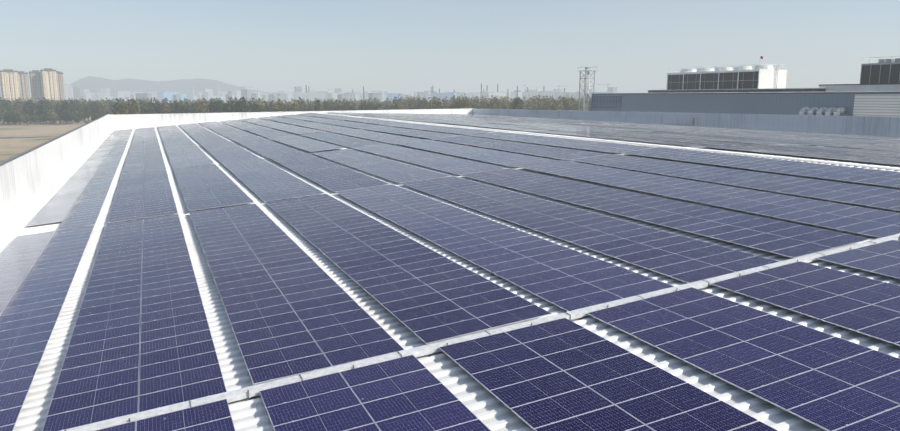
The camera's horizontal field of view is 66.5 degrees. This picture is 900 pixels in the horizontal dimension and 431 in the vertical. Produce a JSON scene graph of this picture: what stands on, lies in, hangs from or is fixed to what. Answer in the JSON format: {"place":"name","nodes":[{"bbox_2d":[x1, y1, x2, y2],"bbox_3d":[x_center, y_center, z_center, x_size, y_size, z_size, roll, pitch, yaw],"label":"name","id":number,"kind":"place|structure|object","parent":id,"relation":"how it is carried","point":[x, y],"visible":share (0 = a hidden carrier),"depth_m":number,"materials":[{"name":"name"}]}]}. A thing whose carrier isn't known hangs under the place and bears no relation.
{"place":"outdoors","nodes":[
{"label":"outdoors","id":0,"kind":"place"},
{"bbox_2d":[0,136,47,138],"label":"road","id":1,"kind":"structure","parent":0,"point":[17,137],"depth_m":329.39,"materials":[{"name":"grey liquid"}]},
{"bbox_2d":[0,101,340,161],"bbox_3d":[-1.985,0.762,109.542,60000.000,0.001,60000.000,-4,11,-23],"label":"ground","id":2,"kind":"structure","parent":0,"point":[9,148],"depth_m":364.85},
{"bbox_2d":[0,103,6,124],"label":"tree","id":3,"kind":"object","parent":2,"relation":"on","point":[3,108],"visible":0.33,"depth_m":476.65,"materials":[{"name":"green plant"}]},
{"bbox_2d":[0,69,19,101],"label":"apartment","id":4,"kind":"structure","parent":2,"relation":"on","point":[9,82],"depth_m":1488.84,"materials":[{"name":"beige concrete"}]},
{"bbox_2d":[3,112,16,125],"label":"tree","id":5,"kind":"object","parent":2,"relation":"on","point":[7,117],"visible":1,"depth_m":462.64,"materials":[{"name":"green plant"}]},
{"bbox_2d":[9,111,20,124],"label":"tree","id":6,"kind":"object","parent":2,"relation":"on","point":[17,115],"visible":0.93,"depth_m":465.32,"materials":[{"name":"green plant"}]},
{"bbox_2d":[14,102,22,123],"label":"tree","id":7,"kind":"object","parent":2,"relation":"on","point":[18,107],"visible":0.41,"depth_m":489.82,"materials":[{"name":"green plant"}]},
{"bbox_2d":[21,115,26,122],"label":"tree","id":8,"kind":"object","parent":2,"relation":"on","point":[23,117],"visible":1,"depth_m":462.98,"materials":[{"name":"green plant"}]},
{"bbox_2d":[18,71,30,101],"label":"apartment","id":9,"kind":"structure","parent":2,"relation":"on","point":[23,79],"depth_m":1554.64,"materials":[{"name":"grey concrete"}]},
{"bbox_2d":[20,100,34,123],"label":"tree","id":10,"kind":"object","parent":2,"relation":"on","point":[26,110],"visible":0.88,"depth_m":481.41,"materials":[{"name":"green plant"}]},
{"bbox_2d":[30,115,38,122],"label":"tree","id":11,"kind":"object","parent":2,"relation":"on","point":[34,119],"visible":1,"depth_m":464.38,"materials":[{"name":"green plant"}]},
{"bbox_2d":[29,70,42,101],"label":"apartment","id":12,"kind":"structure","parent":2,"relation":"on","point":[35,84],"depth_m":1515.59,"materials":[{"name":"grey concrete"}]},
{"bbox_2d":[35,103,41,124],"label":"tree","id":13,"kind":"object","parent":2,"relation":"on","point":[39,114],"visible":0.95,"depth_m":476.98,"materials":[{"name":"green plant"}]},
{"bbox_2d":[36,98,47,124],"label":"tree","id":14,"kind":"object","parent":2,"relation":"on","point":[42,106],"visible":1,"depth_m":476.75,"materials":[{"name":"green plant"}]},
{"bbox_2d":[38,114,46,121],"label":"tree","id":15,"kind":"object","parent":2,"relation":"on","point":[41,119],"visible":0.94,"depth_m":477.00,"materials":[{"name":"green plant"}]},
{"bbox_2d":[40,68,58,100],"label":"apartment","id":16,"kind":"structure","parent":2,"relation":"on","point":[49,83],"depth_m":1510.54,"materials":[{"name":"beige concrete"}]},
{"bbox_2d":[45,109,56,121],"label":"tree","id":17,"kind":"object","parent":2,"relation":"on","point":[48,114],"visible":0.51,"depth_m":478.78,"materials":[{"name":"green plant"}]},
{"bbox_2d":[49,112,59,124],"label":"tree","id":18,"kind":"object","parent":2,"relation":"on","point":[53,118],"visible":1,"depth_m":467.47,"materials":[{"name":"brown plant"}]},
{"bbox_2d":[54,100,62,123],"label":"tree","id":19,"kind":"object","parent":2,"relation":"on","point":[58,110],"visible":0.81,"depth_m":484.22,"materials":[{"name":"green plant"}]},
{"bbox_2d":[56,71,65,100],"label":"apartment","id":20,"kind":"structure","parent":2,"relation":"on","point":[60,82],"depth_m":1626.64,"materials":[{"name":"grey concrete"}]},
{"bbox_2d":[60,111,74,120],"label":"tree","id":21,"kind":"object","parent":2,"relation":"on","point":[63,114],"visible":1,"depth_m":472.97,"materials":[{"name":"green plant"}]},
{"bbox_2d":[59,111,75,120],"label":"tree","id":22,"kind":"object","parent":2,"relation":"on","point":[70,116],"visible":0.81,"depth_m":476.02,"materials":[{"name":"green plant"}]},
{"bbox_2d":[62,100,73,123],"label":"tree","id":23,"kind":"object","parent":2,"relation":"on","point":[67,107],"visible":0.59,"depth_m":485.06,"materials":[{"name":"green plant"}]},
{"bbox_2d":[64,84,73,101],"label":"building","id":24,"kind":"structure","parent":2,"relation":"on","point":[68,91],"depth_m":1980.68,"materials":[{"name":"grey"}]},
{"bbox_2d":[73,87,80,102],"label":"building","id":25,"kind":"structure","parent":2,"relation":"on","point":[76,93],"depth_m":2078.00,"materials":[{"name":"grey"}]},
{"bbox_2d":[76,99,84,121],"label":"tree","id":26,"kind":"object","parent":2,"relation":"on","point":[78,105],"visible":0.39,"depth_m":531.72,"materials":[{"name":"green plant"}]},
{"bbox_2d":[79,99,86,123],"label":"tree","id":27,"kind":"object","parent":2,"relation":"on","point":[83,111],"visible":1,"depth_m":494.44,"materials":[{"name":"green plant"}]},
{"bbox_2d":[84,104,90,119],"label":"tree","id":28,"kind":"object","parent":2,"relation":"on","point":[88,111],"visible":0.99,"depth_m":494.37,"materials":[{"name":"green plant"}]},
{"bbox_2d":[90,102,98,114],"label":"tree","id":29,"kind":"object","parent":2,"relation":"on","point":[94,109],"visible":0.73,"depth_m":507.24,"materials":[{"name":"green plant"}]},
{"bbox_2d":[96,102,104,113],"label":"tree","id":30,"kind":"object","parent":2,"relation":"on","point":[100,105],"visible":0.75,"depth_m":504.00,"materials":[{"name":"green plant"}]},
{"bbox_2d":[102,100,109,111],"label":"tree","id":31,"kind":"object","parent":2,"relation":"on","point":[106,104],"visible":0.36,"depth_m":526.84,"materials":[{"name":"green plant"}]},
{"bbox_2d":[111,98,122,114],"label":"tree","id":32,"kind":"object","parent":2,"relation":"on","point":[117,107],"visible":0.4,"depth_m":362.03,"materials":[{"name":"green plant"}]},
{"bbox_2d":[114,98,125,113],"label":"tree","id":33,"kind":"object","parent":2,"relation":"on","point":[119,104],"visible":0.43,"depth_m":361.12,"materials":[{"name":"green plant"}]},
{"bbox_2d":[120,97,131,113],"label":"tree","id":34,"kind":"object","parent":2,"relation":"on","point":[127,109],"visible":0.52,"depth_m":361.13,"materials":[{"name":"green plant"}]},
{"bbox_2d":[127,99,137,113],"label":"tree","id":35,"kind":"object","parent":2,"relation":"on","point":[132,103],"visible":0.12,"depth_m":369.90,"materials":[{"name":"green plant"}]},
{"bbox_2d":[128,99,140,113],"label":"tree","id":36,"kind":"object","parent":2,"relation":"on","point":[134,110],"visible":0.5,"depth_m":362.97,"materials":[{"name":"green plant"}]},
{"bbox_2d":[139,102,147,113],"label":"tree","id":37,"kind":"object","parent":2,"relation":"on","point":[143,110],"visible":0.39,"depth_m":368.16,"materials":[{"name":"green plant"}]},
{"bbox_2d":[140,99,149,112],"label":"tree","id":38,"kind":"object","parent":2,"relation":"on","point":[147,104],"visible":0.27,"depth_m":488.85,"materials":[{"name":"green plant"}]},
{"bbox_2d":[148,97,160,113],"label":"tree","id":39,"kind":"object","parent":2,"relation":"on","point":[152,106],"visible":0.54,"depth_m":416.33,"materials":[{"name":"green plant"}]},
{"bbox_2d":[154,102,166,113],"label":"tree","id":40,"kind":"object","parent":2,"relation":"on","point":[158,111],"visible":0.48,"depth_m":415.56,"materials":[{"name":"green plant"}]},
{"bbox_2d":[159,98,170,113],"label":"tree","id":41,"kind":"object","parent":2,"relation":"on","point":[167,110],"visible":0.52,"depth_m":415.73,"materials":[{"name":"green plant"}]},
{"bbox_2d":[169,104,175,113],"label":"tree","id":42,"kind":"object","parent":2,"relation":"on","point":[172,111],"visible":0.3,"depth_m":385.93,"materials":[{"name":"green plant"}]},
{"bbox_2d":[173,101,180,112],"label":"tree","id":43,"kind":"object","parent":2,"relation":"on","point":[176,104],"visible":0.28,"depth_m":410.06,"materials":[{"name":"green plant"}]},
{"bbox_2d":[177,100,188,112],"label":"tree","id":44,"kind":"object","parent":2,"relation":"on","point":[180,110],"visible":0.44,"depth_m":401.34,"materials":[{"name":"green plant"}]},
{"bbox_2d":[195,97,204,112],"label":"tree","id":45,"kind":"object","parent":2,"relation":"on","point":[199,102],"visible":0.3,"depth_m":395.07,"materials":[{"name":"green plant"}]},
{"bbox_2d":[197,102,209,112],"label":"tree","id":46,"kind":"object","parent":2,"relation":"on","point":[204,109],"visible":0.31,"depth_m":378.86,"materials":[{"name":"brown plant"}]},
{"bbox_2d":[208,99,218,112],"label":"tree","id":47,"kind":"object","parent":2,"relation":"on","point":[211,109],"visible":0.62,"depth_m":404.02,"materials":[{"name":"green plant"}]},
{"bbox_2d":[209,98,222,112],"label":"tree","id":48,"kind":"object","parent":2,"relation":"on","point":[220,104],"visible":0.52,"depth_m":404.26,"materials":[{"name":"green plant"}]},
{"bbox_2d":[221,103,227,112],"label":"tree","id":49,"kind":"object","parent":2,"relation":"on","point":[224,110],"visible":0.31,"depth_m":383.00,"materials":[{"name":"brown plant"}]},
{"bbox_2d":[224,96,236,112],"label":"tree","id":50,"kind":"object","parent":2,"relation":"on","point":[232,109],"visible":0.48,"depth_m":383.94,"materials":[{"name":"green plant"}]},
{"bbox_2d":[234,98,244,111],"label":"tree","id":51,"kind":"object","parent":2,"relation":"on","point":[237,107],"visible":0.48,"depth_m":397.48,"materials":[{"name":"green plant"}]},
{"bbox_2d":[241,97,249,111],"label":"tree","id":52,"kind":"object","parent":2,"relation":"on","point":[245,104],"visible":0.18,"depth_m":406.77,"materials":[{"name":"green plant"}]},
{"bbox_2d":[248,98,258,111],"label":"tree","id":53,"kind":"object","parent":2,"relation":"on","point":[253,104],"visible":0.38,"depth_m":417.13,"materials":[{"name":"green plant"}]},
{"bbox_2d":[250,103,262,111],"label":"tree","id":54,"kind":"object","parent":2,"relation":"on","point":[256,107],"visible":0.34,"depth_m":383.64,"materials":[{"name":"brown plant"}]},
{"bbox_2d":[259,101,270,111],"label":"tree","id":55,"kind":"object","parent":2,"relation":"on","point":[265,109],"visible":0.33,"depth_m":389.88,"materials":[{"name":"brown plant"}]},
{"bbox_2d":[269,100,281,111],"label":"tree","id":56,"kind":"object","parent":2,"relation":"on","point":[275,108],"visible":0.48,"depth_m":398.49,"materials":[{"name":"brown plant"}]},
{"bbox_2d":[277,99,285,111],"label":"tree","id":57,"kind":"object","parent":2,"relation":"on","point":[281,104],"visible":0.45,"depth_m":407.57,"materials":[{"name":"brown plant"}]},
{"bbox_2d":[289,98,301,110],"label":"tree","id":58,"kind":"object","parent":2,"relation":"on","point":[293,106],"visible":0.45,"depth_m":398.51,"materials":[{"name":"green plant"}]},
{"bbox_2d":[296,97,307,109],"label":"tree","id":59,"kind":"object","parent":2,"relation":"on","point":[303,102],"visible":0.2,"depth_m":485.42,"materials":[{"name":"green plant"}]},
{"bbox_2d":[313,100,320,110],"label":"tree","id":60,"kind":"object","parent":2,"relation":"on","point":[317,108],"visible":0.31,"depth_m":399.59,"materials":[{"name":"green plant"}]},
{"bbox_2d":[322,104,331,110],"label":"tree","id":61,"kind":"object","parent":2,"relation":"on","point":[327,109],"visible":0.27,"depth_m":420.13,"materials":[{"name":"green plant"}]},
{"bbox_2d":[328,95,336,110],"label":"tree","id":62,"kind":"object","parent":2,"relation":"on","point":[332,105],"visible":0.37,"depth_m":448.14,"materials":[{"name":"green plant"}]},
{"bbox_2d":[340,97,350,110],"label":"tree","id":63,"kind":"object","parent":2,"relation":"on","point":[345,105],"visible":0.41,"depth_m":431.90,"materials":[{"name":"green plant"}]},
{"bbox_2d":[80,83,616,102],"bbox_3d":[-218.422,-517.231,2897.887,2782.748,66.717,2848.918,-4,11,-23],"label":"city skyline","id":64,"kind":"structure","parent":2,"relation":"on","point":[338,94],"depth_m":2169.93,"materials":[{"name":"grey"}]},
{"bbox_2d":[350,101,358,109],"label":"tree","id":65,"kind":"object","parent":2,"relation":"on","point":[353,107],"visible":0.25,"depth_m":430.51,"materials":[{"name":"green plant"}]},
{"bbox_2d":[358,100,368,109],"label":"tree","id":66,"kind":"object","parent":2,"relation":"on","point":[362,105],"visible":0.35,"depth_m":403.10,"materials":[{"name":"green plant"}]},
{"bbox_2d":[389,101,400,109],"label":"tree","id":67,"kind":"object","parent":2,"relation":"on","point":[396,106],"visible":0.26,"depth_m":405.47,"materials":[{"name":"green plant"}]},
{"bbox_2d":[408,97,414,108],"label":"tree","id":68,"kind":"object","parent":2,"relation":"on","point":[411,103],"visible":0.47,"depth_m":447.04,"materials":[{"name":"green plant"}]},
{"bbox_2d":[415,100,421,108],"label":"tree","id":69,"kind":"object","parent":2,"relation":"on","point":[419,105],"visible":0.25,"depth_m":462.45,"materials":[{"name":"green plant"}]},
{"bbox_2d":[420,98,427,108],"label":"tree","id":70,"kind":"object","parent":2,"relation":"on","point":[425,105],"visible":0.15,"depth_m":403.70,"materials":[{"name":"green plant"}]},
{"bbox_2d":[424,97,430,108],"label":"tree","id":71,"kind":"object","parent":2,"relation":"on","point":[428,106],"visible":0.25,"depth_m":423.91,"materials":[{"name":"green plant"}]},
{"bbox_2d":[430,97,444,108],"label":"tree","id":72,"kind":"object","parent":2,"relation":"on","point":[437,106],"visible":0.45,"depth_m":397.63,"materials":[{"name":"green plant"}]},
{"bbox_2d":[455,94,466,108],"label":"tree","id":73,"kind":"object","parent":2,"relation":"on","point":[458,102],"visible":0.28,"depth_m":395.52,"materials":[{"name":"green plant"}]},
{"bbox_2d":[460,94,469,107],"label":"tree","id":74,"kind":"object","parent":2,"relation":"on","point":[466,102],"visible":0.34,"depth_m":393.89,"materials":[{"name":"green plant"}]},
{"bbox_2d":[479,97,488,108],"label":"tree","id":75,"kind":"object","parent":2,"relation":"on","point":[484,105],"visible":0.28,"depth_m":425.07,"materials":[{"name":"green plant"}]},
{"bbox_2d":[488,96,495,108],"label":"tree","id":76,"kind":"object","parent":2,"relation":"on","point":[491,104],"visible":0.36,"depth_m":436.13,"materials":[{"name":"green plant"}]},
{"bbox_2d":[493,98,501,108],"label":"tree","id":77,"kind":"object","parent":2,"relation":"on","point":[497,102],"visible":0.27,"depth_m":424.24,"materials":[{"name":"green plant"}]},
{"bbox_2d":[514,97,521,108],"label":"tree","id":78,"kind":"object","parent":2,"relation":"on","point":[517,102],"visible":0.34,"depth_m":399.66,"materials":[{"name":"green plant"}]},
{"bbox_2d":[516,101,525,109],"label":"tree","id":79,"kind":"object","parent":2,"relation":"on","point":[517,107],"visible":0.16,"depth_m":398.41,"materials":[{"name":"green plant"}]},
{"bbox_2d":[523,100,530,109],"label":"tree","id":80,"kind":"object","parent":2,"relation":"on","point":[527,108],"visible":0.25,"depth_m":419.81,"materials":[{"name":"green plant"}]},
{"bbox_2d":[536,99,544,109],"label":"tree","id":81,"kind":"object","parent":2,"relation":"on","point":[539,106],"visible":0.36,"depth_m":410.63,"materials":[{"name":"green plant"}]},
{"bbox_2d":[536,92,544,105],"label":"tree","id":82,"kind":"object","parent":2,"relation":"on","point":[540,99],"visible":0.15,"depth_m":489.94,"materials":[{"name":"green plant"}]},
{"bbox_2d":[544,97,550,109],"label":"tree","id":83,"kind":"object","parent":2,"relation":"on","point":[547,107],"visible":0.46,"depth_m":441.36,"materials":[{"name":"green plant"}]},
{"bbox_2d":[549,100,560,109],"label":"tree","id":84,"kind":"object","parent":2,"relation":"on","point":[552,107],"visible":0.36,"depth_m":399.31,"materials":[{"name":"green plant"}]},
{"bbox_2d":[551,99,565,109],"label":"tree","id":85,"kind":"object","parent":2,"relation":"on","point":[559,104],"visible":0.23,"depth_m":426.29,"materials":[{"name":"green plant"}]},
{"bbox_2d":[564,97,575,109],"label":"tree","id":86,"kind":"object","parent":2,"relation":"on","point":[565,99],"visible":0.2,"depth_m":443.05,"materials":[{"name":"green plant"}]},
{"bbox_2d":[568,102,575,110],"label":"tree","id":87,"kind":"object","parent":2,"relation":"on","point":[570,106],"visible":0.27,"depth_m":402.62,"materials":[{"name":"green plant"}]},
{"bbox_2d":[571,100,580,110],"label":"tree","id":88,"kind":"object","parent":2,"relation":"on","point":[576,108],"visible":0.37,"depth_m":431.67,"materials":[{"name":"green plant"}]},
{"bbox_2d":[579,67,594,110],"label":"lattice tower","id":89,"kind":"structure","parent":2,"relation":"on","point":[586,97],"depth_m":204.44,"materials":[{"name":"grey metal"}]},
{"bbox_2d":[591,83,899,116],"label":"building","id":90,"kind":"structure","parent":2,"relation":"on","point":[881,100],"depth_m":148.39,"materials":[{"name":"grey metal"}]},
{"bbox_2d":[666,56,787,89],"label":"cooling tower","id":91,"kind":"structure","parent":90,"relation":"on","point":[757,76],"depth_m":168.55,"materials":[{"name":"grey metal"}]},
{"bbox_2d":[799,107,846,115],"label":"ventilation ducts","id":92,"kind":"object","parent":90,"relation":"attached to","point":[835,111],"visible":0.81,"depth_m":132.71,"materials":[{"name":"silver metal"}]},
{"bbox_2d":[860,56,899,83],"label":"cooling unit","id":93,"kind":"object","parent":90,"relation":"on","point":[884,71],"visible":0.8,"depth_m":135.92,"materials":[{"name":"grey metal"}]},
{"bbox_2d":[70,76,583,100],"bbox_3d":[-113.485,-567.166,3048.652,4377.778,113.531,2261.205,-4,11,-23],"label":"hills","id":94,"kind":"structure","parent":0,"point":[181,86],"depth_m":3199.40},
{"bbox_2d":[0,108,899,230],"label":"parapet wall","id":95,"kind":"structure","parent":0,"point":[28,177],"depth_m":117.56,"materials":[{"name":"grey"}]},
{"bbox_2d":[0,112,411,243],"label":"gutter","id":96,"kind":"object","parent":95,"relation":"attached to","point":[11,226],"visible":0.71,"depth_m":63.19,"materials":[{"name":"white metal"}]},
{"bbox_2d":[0,112,899,430],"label":"roof sheet","id":97,"kind":"object","parent":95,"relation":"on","point":[492,412],"visible":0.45,"depth_m":27.66,"materials":[{"name":"white metal"}]},
{"bbox_2d":[0,112,899,430],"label":"solar panels","id":98,"kind":"object","parent":97,"relation":"on","point":[398,276],"visible":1,"depth_m":28.59,"materials":[{"name":"blue glass"}]},
{"bbox_2d":[0,130,896,430],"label":"pv clamps","id":99,"kind":"object","parent":98,"relation":"on","point":[434,258],"visible":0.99,"depth_m":29.70,"materials":[{"name":"silver metal"}]},
{"bbox_2d":[62,233,899,430],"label":"cable tray","id":100,"kind":"object","parent":97,"relation":"on","point":[254,390],"visible":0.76,"depth_m":21.28,"materials":[{"name":"metal"}]},
{"bbox_2d":[311,112,899,169],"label":"roof ridge cap","id":101,"kind":"object","parent":97,"relation":"on","point":[667,146],"visible":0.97,"depth_m":62.93,"materials":[{"name":"white metal"}]},
{"bbox_2d":[670,118,697,125],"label":"inverter cabinet","id":102,"kind":"object","parent":97,"relation":"on","point":[694,121],"visible":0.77,"depth_m":138.14,"materials":[{"name":"grey metal"}]},
{"bbox_2d":[0,0,899,93],"label":"sky","id":103,"kind":"structure","parent":0,"point":[398,46],"materials":[{"name":"blue"}]}
]}

